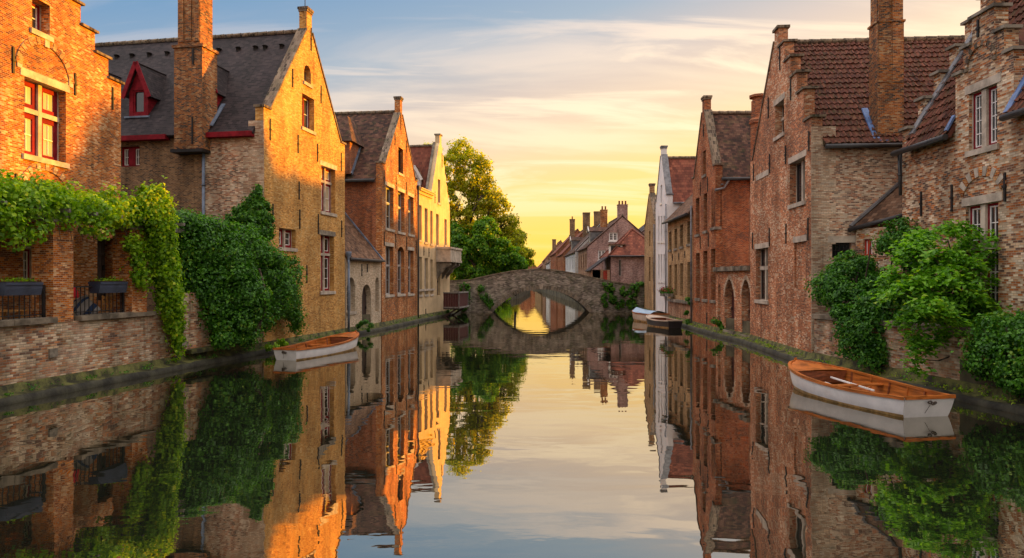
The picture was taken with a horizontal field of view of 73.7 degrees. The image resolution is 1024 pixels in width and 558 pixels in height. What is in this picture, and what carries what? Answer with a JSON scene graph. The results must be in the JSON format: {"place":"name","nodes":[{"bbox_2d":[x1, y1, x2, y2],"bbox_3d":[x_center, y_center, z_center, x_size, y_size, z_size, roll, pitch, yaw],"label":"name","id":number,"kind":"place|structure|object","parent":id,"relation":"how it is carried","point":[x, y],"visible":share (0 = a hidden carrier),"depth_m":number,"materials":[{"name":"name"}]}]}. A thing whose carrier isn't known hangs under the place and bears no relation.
{"place":"outdoors","nodes":[
{"label":"outdoors","id":0,"kind":"place"},
{"bbox_2d":[0,0,124,318],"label":"brick house","id":1,"kind":"structure","parent":0,"point":[60,105],"depth_m":19.38,"materials":[{"name":"brick"}]},
{"bbox_2d":[23,223,30,279],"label":"window","id":2,"kind":"structure","parent":1,"relation":"in","point":[27,251],"depth_m":18.35,"materials":[{"name":"glass"}]},
{"bbox_2d":[30,2,53,42],"bbox_3d":[-12.958,-7.070,18.606,0.390,1.001,0.807,0,0,4],"label":"window","id":3,"kind":"structure","parent":1,"relation":"in","point":[35,29],"depth_m":18.78,"materials":[{"name":"stone"}]},
{"bbox_2d":[20,67,69,168],"bbox_3d":[-12.932,-4.365,18.781,0.360,2.403,1.809,0,0,4],"label":"window","id":4,"kind":"structure","parent":1,"relation":"in","point":[41,92],"depth_m":18.80,"materials":[{"name":"stone"}]},
{"bbox_2d":[0,200,193,233],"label":"pergola","id":5,"kind":"object","parent":1,"relation":"attached to","point":[93,214],"visible":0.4,"depth_m":17.78,"materials":[{"name":"brown wood"}]},
{"bbox_2d":[0,169,190,362],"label":"grape vine","id":6,"kind":"object","parent":5,"relation":"hanging from","point":[163,270],"visible":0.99,"depth_m":19.15,"materials":[{"name":"green plant"}]},
{"bbox_2d":[97,239,104,299],"bbox_3d":[-12.900,-0.308,21.247,0.120,1.949,0.711,0,0,4],"label":"door","id":7,"kind":"structure","parent":1,"relation":"in","point":[100,244],"depth_m":21.40,"materials":[{"name":"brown wood"}]},
{"bbox_2d":[100,296,111,312],"bbox_3d":[-11.688,0.990,19.447,0.452,1.025,0.568,0,0,10],"label":"terrace chair","id":8,"kind":"object","parent":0,"point":[103,301],"visible":0.31,"depth_m":19.68,"materials":[{"name":"brown wood"}]},
{"bbox_2d":[0,290,1023,557],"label":"water","id":9,"kind":"structure","parent":0,"point":[536,424],"depth_m":10.65,"materials":[{"name":"liquid"}]},
{"bbox_2d":[273,330,358,360],"bbox_3d":[-7.153,2.559,25.889,1.500,0.862,5.294,0,0,15],"label":"rowboat","id":10,"kind":"object","parent":9,"relation":"on","point":[333,344],"visible":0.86,"depth_m":25.26,"materials":[{"name":"white paint"}]},
{"bbox_2d":[632,307,669,321],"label":"rowboat","id":11,"kind":"object","parent":9,"relation":"on","point":[639,314],"visible":0.6,"depth_m":44.80,"materials":[{"name":"beige paint"}]},
{"bbox_2d":[646,314,682,327],"bbox_3d":[8.922,2.569,40.614,1.400,0.842,3.755,0,0,-12],"label":"rowboat","id":12,"kind":"object","parent":9,"relation":"on","point":[659,321],"visible":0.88,"depth_m":39.66,"materials":[{"name":"black paint"}]},
{"bbox_2d":[788,357,955,417],"bbox_3d":[8.022,2.549,16.039,1.830,0.882,4.797,0,0,-10],"label":"rowboat","id":13,"kind":"object","parent":9,"relation":"on","point":[847,387],"visible":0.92,"depth_m":15.47,"materials":[{"name":"white paint"}]},
{"bbox_2d":[80,0,979,266],"label":"sky","id":14,"kind":"structure","parent":0,"point":[573,104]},
{"bbox_2d":[599,228,643,283],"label":"hipped house","id":15,"kind":"structure","parent":0,"point":[623,262],"depth_m":63.00,"materials":[{"name":"brown brick"}]},
{"bbox_2d":[585,256,609,279],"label":"lean to","id":16,"kind":"object","parent":15,"relation":"attached to","point":[603,274],"visible":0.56,"depth_m":63.40,"materials":[{"name":"white paint"}]},
{"bbox_2d":[603,270,606,279],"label":"door","id":17,"kind":"structure","parent":16,"relation":"in","point":[604,271],"depth_m":63.49,"materials":[{"name":"red paint"}]},
{"bbox_2d":[619,260,620,275],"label":"window","id":18,"kind":"structure","parent":15,"relation":"in","point":[619,260],"depth_m":63.18,"materials":[{"name":"grey paint"}]},
{"bbox_2d":[362,289,1013,389],"bbox_3d":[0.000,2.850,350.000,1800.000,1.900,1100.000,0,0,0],"label":"ground","id":19,"kind":"structure","parent":0,"point":[966,377],"depth_m":30.90,"materials":[{"name":"stone"}]},
{"bbox_2d":[173,292,261,355],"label":"garden wall","id":20,"kind":"structure","parent":19,"relation":"on","point":[196,338],"depth_m":22.25,"materials":[{"name":"brown brick"}]},
{"bbox_2d":[171,184,308,355],"bbox_3d":[-9.593,-0.534,24.589,3.180,6.206,7.100,0,0,21],"label":"ivy mass","id":21,"kind":"object","parent":20,"relation":"attached to","point":[222,263],"visible":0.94,"depth_m":23.27,"materials":[{"name":"green plant"}]},
{"bbox_2d":[95,0,346,341],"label":"gabled house","id":22,"kind":"structure","parent":19,"relation":"on","point":[221,124],"depth_m":27.71,"materials":[{"name":"brown brick"}]},
{"bbox_2d":[122,147,139,166],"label":"window","id":23,"kind":"structure","parent":22,"relation":"in","point":[130,155],"depth_m":27.23,"materials":[{"name":"red paint"}]},
{"bbox_2d":[278,228,297,251],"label":"window","id":24,"kind":"structure","parent":22,"relation":"in","point":[285,235],"depth_m":28.12,"materials":[{"name":"stone"}]},
{"bbox_2d":[303,72,312,88],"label":"window","id":25,"kind":"structure","parent":22,"relation":"in","point":[304,82],"depth_m":29.78,"materials":[{"name":"grey stone"}]},
{"bbox_2d":[301,96,315,135],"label":"window","id":26,"kind":"structure","parent":22,"relation":"in","point":[305,102],"depth_m":29.99,"materials":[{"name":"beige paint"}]},
{"bbox_2d":[319,230,335,294],"bbox_3d":[-8.652,-0.760,31.607,0.360,2.934,1.699,0,0,10],"label":"window","id":27,"kind":"structure","parent":22,"relation":"in","point":[325,235],"depth_m":31.78,"materials":[{"name":"wood"}]},
{"bbox_2d":[320,160,336,216],"bbox_3d":[-8.634,-4.161,31.709,0.360,2.437,1.776,0,0,10],"label":"window","id":28,"kind":"structure","parent":22,"relation":"in","point":[326,168],"depth_m":31.77,"materials":[{"name":"stone"}]},
{"bbox_2d":[0,310,461,405],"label":"quay footing","id":29,"kind":"object","parent":19,"relation":"on","point":[72,382],"visible":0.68,"depth_m":19.70,"materials":[{"name":"stone"}]},
{"bbox_2d":[0,311,175,385],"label":"terrace wall","id":30,"kind":"structure","parent":29,"relation":"on","point":[33,348],"depth_m":17.60,"materials":[{"name":"brick"}]},
{"bbox_2d":[0,285,45,319],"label":"railing","id":31,"kind":"object","parent":30,"relation":"on","point":[42,304],"visible":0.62,"depth_m":16.57,"materials":[{"name":"black metal"}]},
{"bbox_2d":[0,277,42,295],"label":"planter box","id":32,"kind":"object","parent":31,"relation":"attached to","point":[20,286],"visible":1,"depth_m":15.91,"materials":[{"name":"black metal"}]},
{"bbox_2d":[28,217,76,321],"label":"brick pillar","id":33,"kind":"structure","parent":30,"relation":"on","point":[52,264],"depth_m":16.93,"materials":[{"name":"brown brick"}]},
{"bbox_2d":[73,294,99,314],"bbox_3d":[-11.749,0.877,18.341,0.600,0.933,1.150,0,0,10],"label":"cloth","id":34,"kind":"object","parent":30,"relation":"on","point":[82,304],"visible":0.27,"depth_m":18.65,"materials":[{"name":"fabric"}]},
{"bbox_2d":[73,286,124,314],"bbox_3d":[-11.238,0.545,18.503,0.060,0.810,2.009,0,0,10],"label":"railing","id":35,"kind":"object","parent":30,"relation":"on","point":[122,302],"visible":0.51,"depth_m":18.50,"materials":[{"name":"black metal"}]},
{"bbox_2d":[88,276,127,292],"bbox_3d":[-11.101,0.146,18.790,0.391,0.468,1.009,0,0,10],"label":"planter box","id":36,"kind":"object","parent":35,"relation":"attached to","point":[114,285],"visible":1,"depth_m":18.60,"materials":[{"name":"black metal"}]},
{"bbox_2d":[110,226,146,311],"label":"brick pillar","id":37,"kind":"structure","parent":30,"relation":"on","point":[135,301],"depth_m":19.56,"materials":[{"name":"brown brick"}]},
{"bbox_2d":[2,311,448,396],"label":"weeds","id":38,"kind":"object","parent":29,"relation":"on","point":[144,368],"visible":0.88,"depth_m":20.90,"materials":[{"name":"green plant"}]},
{"bbox_2d":[264,338,288,351],"bbox_3d":[-8.784,2.468,25.519,0.595,0.490,0.996,0,0,14],"label":"wall weed","id":39,"kind":"object","parent":29,"relation":"on","point":[282,342],"depth_m":25.30,"materials":[{"name":"green plant"}]},
{"bbox_2d":[355,319,373,331],"bbox_3d":[-7.344,2.344,34.120,0.986,0.674,0.518,0,0,0],"label":"wall weed","id":40,"kind":"object","parent":29,"relation":"on","point":[361,323],"depth_m":34.10,"materials":[{"name":"green plant"}]},
{"bbox_2d":[345,212,384,331],"bbox_3d":[-9.325,-0.985,36.129,3.772,8.569,4.727,0,0,11],"label":"annex","id":41,"kind":"object","parent":19,"relation":"on","point":[364,259],"visible":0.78,"depth_m":36.11,"materials":[{"name":"grey paint"}]},
{"bbox_2d":[346,284,356,314],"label":"window","id":42,"kind":"structure","parent":41,"relation":"in","point":[351,312],"depth_m":34.69,"materials":[{"name":"grey paint"}]},
{"bbox_2d":[362,287,367,328],"bbox_3d":[-7.808,1.492,36.151,0.440,2.408,1.437,0,0,11],"label":"door","id":43,"kind":"structure","parent":41,"relation":"in","point":[364,307],"depth_m":36.52,"materials":[{"name":"brown wood"}]},
{"bbox_2d":[334,96,419,321],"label":"gabled house","id":44,"kind":"structure","parent":19,"relation":"on","point":[381,185],"depth_m":40.33,"materials":[{"name":"brown brick"}]},
{"bbox_2d":[385,181,394,231],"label":"window","id":45,"kind":"structure","parent":44,"relation":"in","point":[389,186],"depth_m":40.08,"materials":[{"name":"grey paint"}]},
{"bbox_2d":[385,242,394,297],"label":"window","id":46,"kind":"structure","parent":44,"relation":"in","point":[387,244],"depth_m":40.08,"materials":[{"name":"grey paint"}]},
{"bbox_2d":[397,187,405,234],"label":"window","id":47,"kind":"structure","parent":44,"relation":"in","point":[400,190],"depth_m":42.30,"materials":[{"name":"grey paint"}]},
{"bbox_2d":[397,249,405,296],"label":"window","id":48,"kind":"structure","parent":44,"relation":"in","point":[399,294],"depth_m":42.50,"materials":[{"name":"grey paint"}]},
{"bbox_2d":[398,149,404,176],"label":"window","id":49,"kind":"structure","parent":44,"relation":"in","point":[399,173],"depth_m":42.15,"materials":[{"name":"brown wood"}]},
{"bbox_2d":[408,192,414,236],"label":"window","id":50,"kind":"structure","parent":44,"relation":"in","point":[410,195],"depth_m":44.51,"materials":[{"name":"grey paint"}]},
{"bbox_2d":[408,247,414,295],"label":"window","id":51,"kind":"structure","parent":44,"relation":"in","point":[409,248],"depth_m":44.51,"materials":[{"name":"grey paint"}]},
{"bbox_2d":[409,133,462,314],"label":"rendered house","id":52,"kind":"structure","parent":19,"relation":"on","point":[440,261],"depth_m":49.89,"materials":[{"name":"yellow paint"}]},
{"bbox_2d":[419,257,422,296],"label":"window","id":53,"kind":"structure","parent":52,"relation":"in","point":[419,257],"depth_m":46.69,"materials":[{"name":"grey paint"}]},
{"bbox_2d":[424,258,428,296],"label":"window","id":54,"kind":"structure","parent":52,"relation":"in","point":[426,295],"depth_m":48.05,"materials":[{"name":"grey paint"}]},
{"bbox_2d":[444,220,447,246],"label":"window","id":55,"kind":"structure","parent":52,"relation":"in","point":[444,220],"depth_m":52.94,"materials":[{"name":"grey paint"}]},
{"bbox_2d":[443,291,468,316],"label":"balcony","id":56,"kind":"structure","parent":52,"relation":"attached to","point":[453,301],"depth_m":50.29,"materials":[{"name":"brown wood"}]},
{"bbox_2d":[450,261,483,279],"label":"distant tree","id":57,"kind":"object","parent":19,"relation":"on","point":[452,277],"visible":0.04,"depth_m":93.82,"materials":[{"name":"green plant"}]},
{"bbox_2d":[422,134,527,276],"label":"linden tree","id":58,"kind":"object","parent":19,"relation":"on","point":[493,203],"visible":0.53,"depth_m":65.44,"materials":[{"name":"green plant"}]},
{"bbox_2d":[450,212,530,279],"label":"bushy tree","id":59,"kind":"object","parent":19,"relation":"on","point":[509,258],"visible":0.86,"depth_m":62.34,"materials":[{"name":"green plant"}]},
{"bbox_2d":[504,227,535,295],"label":"bushy tree","id":60,"kind":"object","parent":19,"relation":"on","point":[531,252],"visible":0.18,"depth_m":80.23,"materials":[{"name":"green plant"}]},
{"bbox_2d":[450,268,643,312],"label":"stone bridge","id":61,"kind":"structure","parent":19,"relation":"on","point":[585,292],"depth_m":57.00,"materials":[{"name":"grey stone"}]},
{"bbox_2d":[459,282,493,311],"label":"wall ivy","id":62,"kind":"object","parent":61,"relation":"attached to","point":[490,303],"depth_m":56.75,"materials":[{"name":"green plant"}]},
{"bbox_2d":[600,282,636,309],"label":"wall ivy","id":63,"kind":"object","parent":61,"relation":"attached to","point":[623,292],"depth_m":56.76,"materials":[{"name":"green plant"}]},
{"bbox_2d":[628,281,643,311],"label":"wall ivy","id":64,"kind":"object","parent":61,"relation":"attached to","point":[636,286],"depth_m":56.73,"materials":[{"name":"green plant"}]},
{"bbox_2d":[545,239,555,268],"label":"row house","id":65,"kind":"structure","parent":19,"relation":"on","point":[547,264],"depth_m":131.80,"materials":[{"name":"white paint"}]},
{"bbox_2d":[542,240,562,268],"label":"row house","id":66,"kind":"structure","parent":19,"relation":"on","point":[547,257],"depth_m":139.00,"materials":[{"name":"brick"}]},
{"bbox_2d":[549,229,579,269],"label":"row house","id":67,"kind":"structure","parent":19,"relation":"on","point":[554,254],"depth_m":111.46,"materials":[{"name":"white paint"}]},
{"bbox_2d":[556,216,582,270],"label":"row house","id":68,"kind":"structure","parent":19,"relation":"on","point":[562,258],"depth_m":97.70,"materials":[{"name":"brown brick"}]},
{"bbox_2d":[564,211,607,272],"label":"row house","id":69,"kind":"structure","parent":19,"relation":"on","point":[571,255],"depth_m":88.99,"materials":[{"name":"white paint"}]},
{"bbox_2d":[576,201,643,274],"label":"row house","id":70,"kind":"structure","parent":19,"relation":"on","point":[593,249],"depth_m":72.00,"materials":[{"name":"brown brick"}]},
{"bbox_2d":[597,250,604,260],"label":"window","id":71,"kind":"structure","parent":70,"relation":"in","point":[600,252],"depth_m":72.08,"materials":[{"name":"white paint"}]},
{"bbox_2d":[608,232,617,241],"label":"window","id":72,"kind":"structure","parent":70,"relation":"in","point":[613,236],"depth_m":72.08,"materials":[{"name":"white paint"}]},
{"bbox_2d":[644,183,655,310],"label":"gabled house","id":73,"kind":"structure","parent":19,"relation":"on","point":[650,262],"depth_m":53.41,"materials":[{"name":"beige paint"}]},
{"bbox_2d":[655,145,695,312],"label":"gabled house","id":74,"kind":"structure","parent":19,"relation":"on","point":[675,185],"depth_m":47.77,"materials":[{"name":"grey paint"}]},
{"bbox_2d":[659,287,664,295],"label":"flower box","id":75,"kind":"object","parent":74,"relation":"attached to","point":[662,293],"visible":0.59,"depth_m":46.78,"materials":[{"name":"grey stone"}]},
{"bbox_2d":[661,194,692,320],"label":"building","id":76,"kind":"structure","parent":19,"relation":"on","point":[677,220],"depth_m":42.72,"materials":[{"name":"brown brick"}]},
{"bbox_2d":[663,286,674,296],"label":"flower box","id":77,"kind":"object","parent":76,"relation":"attached to","point":[668,292],"visible":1,"depth_m":44.32,"materials":[{"name":"grey stone"}]},
{"bbox_2d":[690,95,750,326],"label":"gabled house","id":78,"kind":"structure","parent":19,"relation":"on","point":[721,185],"depth_m":35.51,"materials":[{"name":"brown brick"}]},
{"bbox_2d":[710,190,721,230],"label":"window","id":79,"kind":"structure","parent":78,"relation":"in","point":[712,228],"depth_m":34.48,"materials":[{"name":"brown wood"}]},
{"bbox_2d":[713,266,749,336],"bbox_3d":[11.219,1.345,32.070,2.199,3.909,4.837,0,0,0],"label":"annex","id":80,"kind":"object","parent":19,"relation":"on","point":[733,292],"visible":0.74,"depth_m":31.82,"materials":[{"name":"brown brick"}]},
{"bbox_2d":[722,291,733,333],"bbox_3d":[10.493,1.295,32.492,0.554,2.590,1.567,0,0,0],"label":"door","id":81,"kind":"structure","parent":80,"relation":"in","point":[732,308],"depth_m":32.91,"materials":[{"name":"brown wood"}]},
{"bbox_2d":[738,292,749,336],"bbox_3d":[10.558,1.322,30.368,0.546,2.615,1.320,0,0,0],"label":"door","id":82,"kind":"structure","parent":80,"relation":"in","point":[749,292],"depth_m":30.89,"materials":[{"name":"brown wood"}]},
{"bbox_2d":[643,308,1023,414],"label":"quay footing","id":83,"kind":"object","parent":19,"relation":"on","point":[988,401],"visible":0.37,"depth_m":18.11,"materials":[{"name":"stone"}]},
{"bbox_2d":[683,297,689,323],"bbox_3d":[10.158,1.815,39.522,0.542,1.655,0.574,0,0,17],"label":"wall weed","id":84,"kind":"object","parent":83,"relation":"on","point":[686,312],"depth_m":39.45,"materials":[{"name":"green plant"}]},
{"bbox_2d":[711,317,725,330],"bbox_3d":[10.184,2.202,33.521,0.794,0.776,0.774,0,0,43],"label":"wall weed","id":85,"kind":"object","parent":83,"relation":"on","point":[718,323],"depth_m":33.51,"materials":[{"name":"green plant"}]},
{"bbox_2d":[669,317,1019,404],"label":"weeds","id":86,"kind":"object","parent":83,"relation":"on","point":[960,388],"visible":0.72,"depth_m":17.37,"materials":[{"name":"green plant"}]},
{"bbox_2d":[812,314,998,379],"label":"quay wall","id":87,"kind":"structure","parent":83,"relation":"on","point":[824,343],"depth_m":18.14,"materials":[{"name":"brick"}]},
{"bbox_2d":[998,327,1022,390],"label":"quay wall","id":88,"kind":"structure","parent":83,"relation":"on","point":[1017,345],"depth_m":14.73,"materials":[{"name":"brick"}]},
{"bbox_2d":[950,305,1023,402],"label":"ivy mass","id":89,"kind":"object","parent":88,"relation":"attached to","point":[1008,373],"visible":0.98,"depth_m":14.75,"materials":[{"name":"green plant"}]},
{"bbox_2d":[749,0,964,352],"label":"gabled house","id":90,"kind":"structure","parent":19,"relation":"on","point":[829,118],"depth_m":23.74,"materials":[{"name":"brick"}]},
{"bbox_2d":[754,242,768,303],"bbox_3d":[10.374,-0.232,28.058,0.340,2.485,2.023,0,0,4],"label":"window","id":91,"kind":"structure","parent":90,"relation":"in","point":[763,246],"depth_m":28.32,"materials":[{"name":"stone"}]},
{"bbox_2d":[773,92,784,141],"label":"window","id":92,"kind":"structure","parent":90,"relation":"in","point":[779,101],"depth_m":25.94,"materials":[{"name":"stone"}]},
{"bbox_2d":[787,149,806,209],"bbox_3d":[10.047,-3.429,23.762,0.360,1.843,1.859,0,0,4],"label":"window","id":93,"kind":"structure","parent":90,"relation":"in","point":[798,159],"depth_m":23.85,"materials":[{"name":"stone"}]},
{"bbox_2d":[793,234,806,288],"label":"blocked window","id":94,"kind":"structure","parent":90,"relation":"in","point":[800,241],"depth_m":23.54,"materials":[{"name":"orange brick"}]},
{"bbox_2d":[828,236,855,263],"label":"window","id":95,"kind":"structure","parent":90,"relation":"in","point":[842,244],"depth_m":22.34,"materials":[{"name":"black stone"}]},
{"bbox_2d":[848,182,901,313],"bbox_3d":[12.276,-0.753,21.492,1.756,5.505,2.648,0,0,-29],"label":"lean to","id":96,"kind":"object","parent":19,"relation":"on","point":[887,205],"visible":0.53,"depth_m":21.76,"materials":[{"name":"brown tile"}]},
{"bbox_2d":[865,239,871,255],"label":"window","id":97,"kind":"structure","parent":96,"relation":"in","point":[867,245],"depth_m":21.80,"materials":[{"name":"red paint"}]},
{"bbox_2d":[890,0,1023,321],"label":"brick house","id":98,"kind":"structure","parent":19,"relation":"on","point":[961,150],"depth_m":17.20,"materials":[{"name":"brick"}]},
{"bbox_2d":[961,191,1002,317],"bbox_3d":[11.770,-0.522,17.046,0.220,3.138,1.464,0,0,0],"label":"window","id":99,"kind":"structure","parent":98,"relation":"in","point":[983,209],"depth_m":16.95,"materials":[{"name":"wood"}]},
{"bbox_2d":[965,72,1000,157],"bbox_3d":[11.770,-4.040,17.006,0.220,1.827,1.297,0,0,0],"label":"window","id":100,"kind":"structure","parent":98,"relation":"in","point":[984,92],"depth_m":16.98,"materials":[{"name":"stone"}]},
{"label":"garden soil","id":101,"kind":"structure","parent":0,"visible":0},
{"bbox_2d":[804,216,922,374],"bbox_3d":[10.515,0.379,19.792,3.138,4.537,3.658,0,0,0],"label":"creeper shrub","id":102,"kind":"object","parent":101,"relation":"on","point":[835,283],"visible":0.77,"depth_m":19.72,"materials":[{"name":"green plant"}]},
{"bbox_2d":[864,219,1008,380],"bbox_3d":[10.882,0.497,16.910,4.291,3.991,2.667,0,0,-23],"label":"shrub","id":103,"kind":"object","parent":101,"relation":"on","point":[936,270],"visible":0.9,"depth_m":16.45,"materials":[{"name":"green plant"}]},
{"bbox_2d":[894,297,1006,324],"bbox_3d":[11.277,1.023,17.371,1.680,1.252,2.820,0,0,-11],"label":"shrub","id":104,"kind":"object","parent":101,"relation":"on","point":[900,313],"visible":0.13,"depth_m":16.48,"materials":[{"name":"green plant"}]},
{"label":"terrace floor","id":105,"kind":"structure","parent":0,"visible":0},
{"bbox_2d":[0,309,32,318],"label":"garden table","id":106,"kind":"object","parent":105,"relation":"on","point":[11,310],"visible":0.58,"depth_m":16.80,"materials":[{"name":"brown wood"}]},
{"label":"terrace chair","id":107,"kind":"object","parent":105,"relation":"on","visible":0},
{"bbox_2d":[73,287,78,297],"bbox_3d":[-11.701,0.300,17.919,0.200,0.400,0.840,0,0,10],"label":"cushion","id":108,"kind":"object","parent":107,"relation":"on","point":[74,292],"visible":0.16,"depth_m":18.12,"materials":[{"name":"red fabric"}]}
]}

